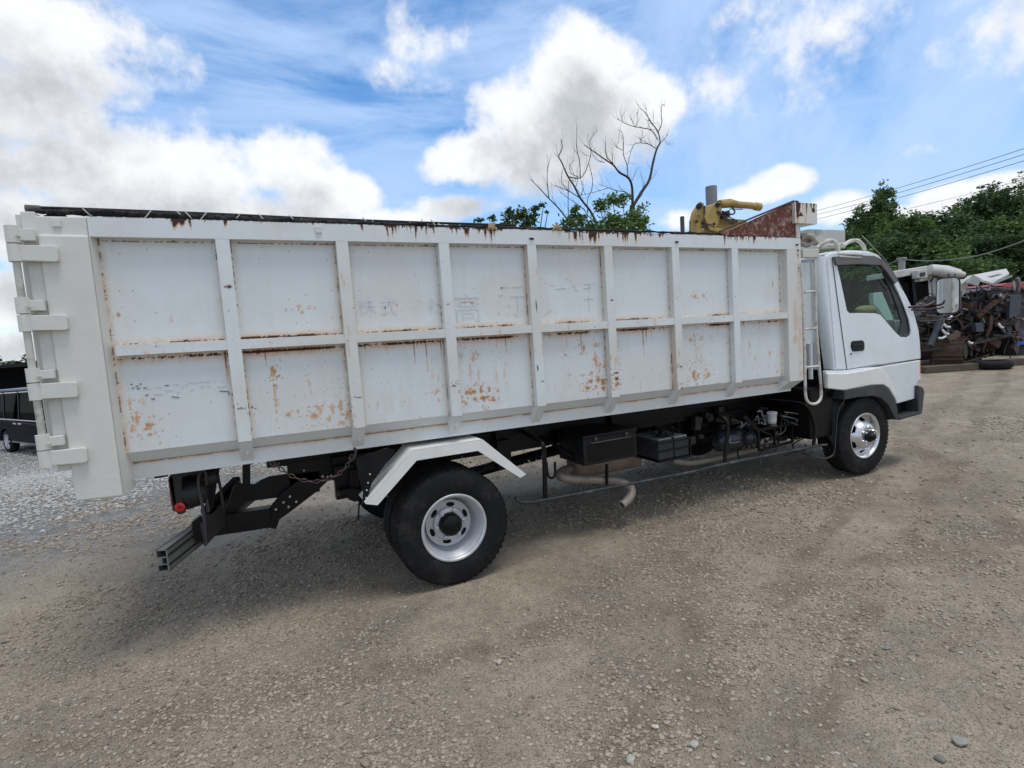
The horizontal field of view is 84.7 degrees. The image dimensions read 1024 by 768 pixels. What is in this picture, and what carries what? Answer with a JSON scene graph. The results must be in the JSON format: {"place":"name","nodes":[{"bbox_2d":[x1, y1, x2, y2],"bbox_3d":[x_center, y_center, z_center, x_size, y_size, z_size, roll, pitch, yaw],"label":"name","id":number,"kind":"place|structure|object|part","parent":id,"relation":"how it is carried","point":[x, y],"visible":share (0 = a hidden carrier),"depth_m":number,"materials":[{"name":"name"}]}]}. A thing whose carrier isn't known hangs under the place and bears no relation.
{"place":"outdoors","nodes":[
{"label":"outdoors","id":0,"kind":"place"},
{"bbox_2d":[0,362,39,389],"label":"shed","id":1,"kind":"structure","parent":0,"point":[12,376],"depth_m":26.58,"materials":[{"name":"black metal"}]},
{"bbox_2d":[0,443,284,533],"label":"gravel","id":2,"kind":"structure","parent":0,"point":[9,481],"depth_m":7.88,"materials":[{"name":"grey gravel"}]},
{"bbox_2d":[0,354,1023,767],"bbox_3d":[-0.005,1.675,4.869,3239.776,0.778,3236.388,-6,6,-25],"label":"ground","id":3,"kind":"structure","parent":0,"point":[994,392],"depth_m":3.40,"materials":[{"name":"beige gravel"}]},
{"bbox_2d":[0,354,36,364],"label":"tree line","id":4,"kind":"object","parent":3,"relation":"on","point":[12,361],"visible":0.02,"depth_m":96.91,"materials":[{"name":"green plant"}]},
{"bbox_2d":[0,387,46,451],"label":"minivan","id":5,"kind":"object","parent":3,"relation":"on","point":[18,426],"visible":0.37,"depth_m":15.94,"materials":[{"name":"blue paint"}]},
{"bbox_2d":[360,758,369,767],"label":"stone","id":6,"kind":"object","parent":3,"relation":"on","point":[365,763],"visible":1,"depth_m":2.33,"materials":[{"name":"beige stone"}]},
{"bbox_2d":[3,200,962,585],"bbox_3d":[0.932,-0.220,5.540,8.394,2.757,2.424,-6,6,-25],"label":"dump truck","id":7,"kind":"object","parent":3,"relation":"on","point":[387,370],"visible":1,"depth_m":3.86,"materials":[{"name":"paint"}]},
{"bbox_3d":[-2.848,-0.260,3.813,0.107,1.320,2.232,-6,6,-25],"label":"rear door","id":8,"kind":"part","parent":7,"relation":"part of","materials":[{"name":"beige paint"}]},
{"bbox_3d":[3.832,-0.775,5.888,1.343,1.150,0.095,-6,6,-25],"label":"cab door","id":9,"kind":"part","parent":7,"relation":"part of","materials":[{"name":"paint"}]},
{"bbox_2d":[473,201,548,226],"bbox_3d":[0.169,-1.806,13.720,2.094,5.221,0.643,-6,6,-25],"label":"shrub","id":10,"kind":"object","parent":3,"relation":"on","point":[521,216],"visible":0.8,"depth_m":13.54,"materials":[{"name":"green plant"}]},
{"bbox_2d":[530,124,607,223],"bbox_3d":[1.780,-3.289,15.778,2.638,8.060,0.403,-6,6,-25],"label":"bare tree","id":11,"kind":"object","parent":3,"relation":"on","point":[580,198],"visible":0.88,"depth_m":15.54,"materials":[{"name":"brown plant"}]},
{"bbox_2d":[556,191,654,232],"bbox_3d":[2.605,-2.200,14.538,3.144,5.476,1.428,-6,6,-25],"label":"shrub","id":12,"kind":"object","parent":3,"relation":"on","point":[618,222],"visible":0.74,"depth_m":14.34,"materials":[{"name":"green plant"}]},
{"bbox_2d":[577,104,672,232],"bbox_3d":[3.300,-3.641,15.309,3.432,8.636,0.949,-6,6,-25],"label":"bare tree","id":13,"kind":"object","parent":3,"relation":"on","point":[633,204],"visible":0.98,"depth_m":15.16,"materials":[{"name":"plant"}]},
{"bbox_2d":[626,754,634,763],"bbox_3d":[0.474,1.497,2.242,0.048,0.022,0.035,-6,6,-25],"label":"stone","id":14,"kind":"object","parent":3,"relation":"on","point":[630,758],"visible":1,"depth_m":2.23,"materials":[{"name":"white stone"}]},
{"bbox_2d":[680,216,684,231],"bbox_3d":[3.802,-1.655,12.345,0.128,3.963,0.089,-6,6,-25],"label":"steel pipe","id":15,"kind":"object","parent":3,"relation":"on","point":[682,226],"visible":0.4,"depth_m":12.15,"materials":[{"name":"grey metal"}]},
{"bbox_2d":[689,740,698,748],"bbox_3d":[0.747,1.474,2.302,0.043,0.018,0.033,-6,6,-25],"label":"stone","id":16,"kind":"object","parent":3,"relation":"on","point":[694,744],"visible":1,"depth_m":2.29,"materials":[{"name":"white stone"}]},
{"bbox_2d":[705,185,716,205],"bbox_3d":[5.382,-2.500,14.926,0.288,5.346,0.288,-6,6,-25],"label":"steel pipe","id":17,"kind":"object","parent":3,"relation":"on","point":[711,194],"visible":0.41,"depth_m":14.58,"materials":[{"name":"grey metal"}]},
{"bbox_2d":[688,199,762,234],"bbox_3d":[5.675,-2.439,15.582,3.817,4.665,2.573,-6,6,-25],"label":"excavator","id":18,"kind":"object","parent":3,"relation":"on","point":[712,218],"visible":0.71,"depth_m":13.85,"materials":[{"name":"metal"}]},
{"bbox_2d":[841,230,863,272],"bbox_3d":[22.550,-6.912,39.679,6.092,7.689,4.700,-1,6,31],"label":"tree","id":19,"kind":"object","parent":3,"relation":"on","point":[848,236],"visible":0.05,"depth_m":38.74,"materials":[{"name":"green plant"}]},
{"bbox_2d":[821,244,905,315],"bbox_3d":[20.041,-5.250,33.437,6.270,6.184,5.876,-6,6,-25],"label":"tree","id":20,"kind":"object","parent":3,"relation":"on","point":[856,291],"visible":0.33,"depth_m":32.14,"materials":[{"name":"green plant"}]},
{"bbox_2d":[839,203,890,248],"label":"tree","id":21,"kind":"object","parent":3,"relation":"on","point":[855,226],"visible":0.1,"depth_m":42.21,"materials":[{"name":"green plant"}]},
{"bbox_2d":[862,179,909,242],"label":"tree","id":22,"kind":"object","parent":3,"relation":"on","point":[883,213],"visible":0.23,"depth_m":40.78,"materials":[{"name":"green plant"}]},
{"bbox_2d":[896,257,906,269],"bbox_3d":[15.360,-3.169,22.141,0.260,3.569,0.260,-6,6,-25],"label":"concrete post","id":23,"kind":"object","parent":3,"relation":"on","point":[901,263],"visible":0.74,"depth_m":21.93,"materials":[{"name":"grey concrete"}]},
{"bbox_2d":[904,240,1023,260],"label":"sagging cable","id":24,"kind":"object","parent":23,"relation":"hanging from","point":[965,257],"visible":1,"depth_m":19.32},
{"bbox_2d":[857,224,951,274],"bbox_3d":[23.568,-6.046,34.629,5.870,7.267,6.959,-6,6,-25],"label":"tree","id":25,"kind":"object","parent":3,"relation":"on","point":[891,252],"visible":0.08,"depth_m":33.89,"materials":[{"name":"green plant"}]},
{"bbox_2d":[869,207,940,272],"bbox_3d":[26.631,-7.304,37.289,6.251,9.164,6.231,0,7,40],"label":"tree","id":26,"kind":"object","parent":3,"relation":"on","point":[914,222],"visible":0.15,"depth_m":36.36,"materials":[{"name":"green plant"}]},
{"bbox_2d":[920,208,954,240],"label":"tree","id":27,"kind":"object","parent":3,"relation":"on","point":[940,220],"visible":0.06,"depth_m":41.49,"materials":[{"name":"green plant"}]},
{"bbox_2d":[934,754,946,763],"bbox_3d":[1.641,1.435,2.154,0.035,0.023,0.038,-6,6,-25],"label":"stone","id":28,"kind":"object","parent":3,"relation":"on","point":[939,758],"visible":1,"depth_m":2.15,"materials":[{"name":"grey stone"}]},
{"bbox_2d":[889,226,994,313],"bbox_3d":[24.240,-5.603,32.304,5.739,6.859,6.113,-6,6,-25],"label":"tree","id":29,"kind":"object","parent":3,"relation":"on","point":[944,247],"visible":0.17,"depth_m":31.12,"materials":[{"name":"green plant"}]},
{"bbox_2d":[921,362,980,372],"bbox_3d":[11.017,-0.410,14.146,1.481,0.160,0.350,-4,5,0],"label":"timber block","id":30,"kind":"object","parent":3,"relation":"on","point":[948,367],"depth_m":13.97,"materials":[{"name":"brown wood"}]},
{"bbox_2d":[892,269,1023,364],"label":"scrap machine","id":31,"kind":"object","parent":30,"relation":"on","point":[986,323],"visible":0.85,"depth_m":14.57,"materials":[{"name":"metal"}]},
{"bbox_2d":[951,735,968,745],"bbox_3d":[1.775,1.415,2.226,0.055,0.024,0.056,-4,5,3],"label":"stone","id":32,"kind":"object","parent":3,"relation":"on","point":[959,740],"visible":1,"depth_m":2.22,"materials":[{"name":"white stone"}]},
{"bbox_2d":[942,198,980,227],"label":"tree","id":33,"kind":"object","parent":3,"relation":"on","point":[956,206],"visible":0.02,"depth_m":44.95,"materials":[{"name":"green plant"}]},
{"bbox_2d":[935,210,1005,243],"bbox_3d":[29.179,-6.868,36.543,6.369,8.556,6.283,-6,6,-25],"label":"tree","id":34,"kind":"object","parent":3,"relation":"on","point":[960,223],"visible":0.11,"depth_m":35.31,"materials":[{"name":"green plant"}]},
{"bbox_2d":[951,180,1019,240],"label":"tree","id":35,"kind":"object","parent":3,"relation":"on","point":[982,204],"visible":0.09,"depth_m":42.35,"materials":[{"name":"green plant"}]},
{"bbox_2d":[955,230,1023,285],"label":"tree","id":36,"kind":"object","parent":3,"relation":"on","point":[983,244],"visible":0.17,"depth_m":31.44,"materials":[{"name":"green plant"}]},
{"bbox_2d":[971,359,1013,369],"bbox_3d":[12.000,-0.490,14.053,0.840,0.200,0.840,-6,6,-25],"label":"loose tyre","id":37,"kind":"object","parent":3,"relation":"on","point":[992,364],"visible":0.94,"depth_m":13.77,"materials":[{"name":"rubber"}]},
{"bbox_2d":[966,282,1023,354],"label":"parked machine","id":38,"kind":"object","parent":3,"relation":"on","point":[999,350],"visible":0.2,"depth_m":17.30,"materials":[{"name":"metal"}]},
{"bbox_2d":[973,209,1023,244],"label":"tree","id":39,"kind":"object","parent":3,"relation":"on","point":[1017,223],"visible":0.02,"depth_m":34.03,"materials":[{"name":"green plant"}]},
{"bbox_2d":[987,184,1023,230],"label":"tree","id":40,"kind":"object","parent":3,"relation":"on","point":[1005,193],"visible":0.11,"depth_m":39.85,"materials":[{"name":"green plant"}]},
{"bbox_2d":[998,232,1023,282],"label":"tree","id":41,"kind":"object","parent":3,"relation":"on","point":[1012,255],"visible":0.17,"depth_m":31.17,"materials":[{"name":"green plant"}]},
{"bbox_2d":[1005,197,1023,241],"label":"tree","id":42,"kind":"object","parent":3,"relation":"on","point":[1022,213],"visible":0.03,"depth_m":36.51,"materials":[{"name":"green plant"}]},
{"bbox_2d":[1009,171,1023,194],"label":"shrub","id":43,"kind":"object","parent":3,"relation":"on","point":[1021,183],"visible":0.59,"depth_m":47.85,"materials":[{"name":"green plant"}]},
{"bbox_2d":[0,0,1023,364],"label":"sky","id":44,"kind":"structure","parent":0,"point":[402,110],"materials":[{"name":"blue"}]},
{"bbox_2d":[867,264,965,359],"bbox_3d":[13.590,-2.293,18.270,3.194,3.056,2.104,-4,5,0],"label":"truck","id":45,"kind":"object","parent":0,"point":[917,284],"visible":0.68,"depth_m":17.50,"materials":[{"name":"white metal"}]},
{"bbox_2d":[817,148,1023,210],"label":"power line","id":46,"kind":"object","parent":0,"point":[929,178],"visible":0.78,"depth_m":33.79,"materials":[{"name":"black metal"}]},
{"bbox_2d":[817,154,1023,214],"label":"power line","id":47,"kind":"object","parent":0,"point":[930,183],"visible":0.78,"depth_m":33.86,"materials":[{"name":"black metal"}]},
{"bbox_2d":[819,161,1022,218],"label":"power line","id":48,"kind":"object","parent":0,"point":[931,188],"visible":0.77,"depth_m":33.59,"materials":[{"name":"black metal"}]},
{"bbox_2d":[898,180,1020,210],"bbox_3d":[27.180,-11.586,34.775,0.019,1.187,17.406,-3,5,8],"label":"power line","id":49,"kind":"object","parent":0,"point":[966,194],"visible":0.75,"depth_m":33.38,"materials":[{"name":"black metal"}]},
{"bbox_2d":[1006,358,1023,365],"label":"timber block","id":50,"kind":"object","parent":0,"point":[1018,361],"depth_m":14.30,"materials":[{"name":"brown wood"}]}
]}

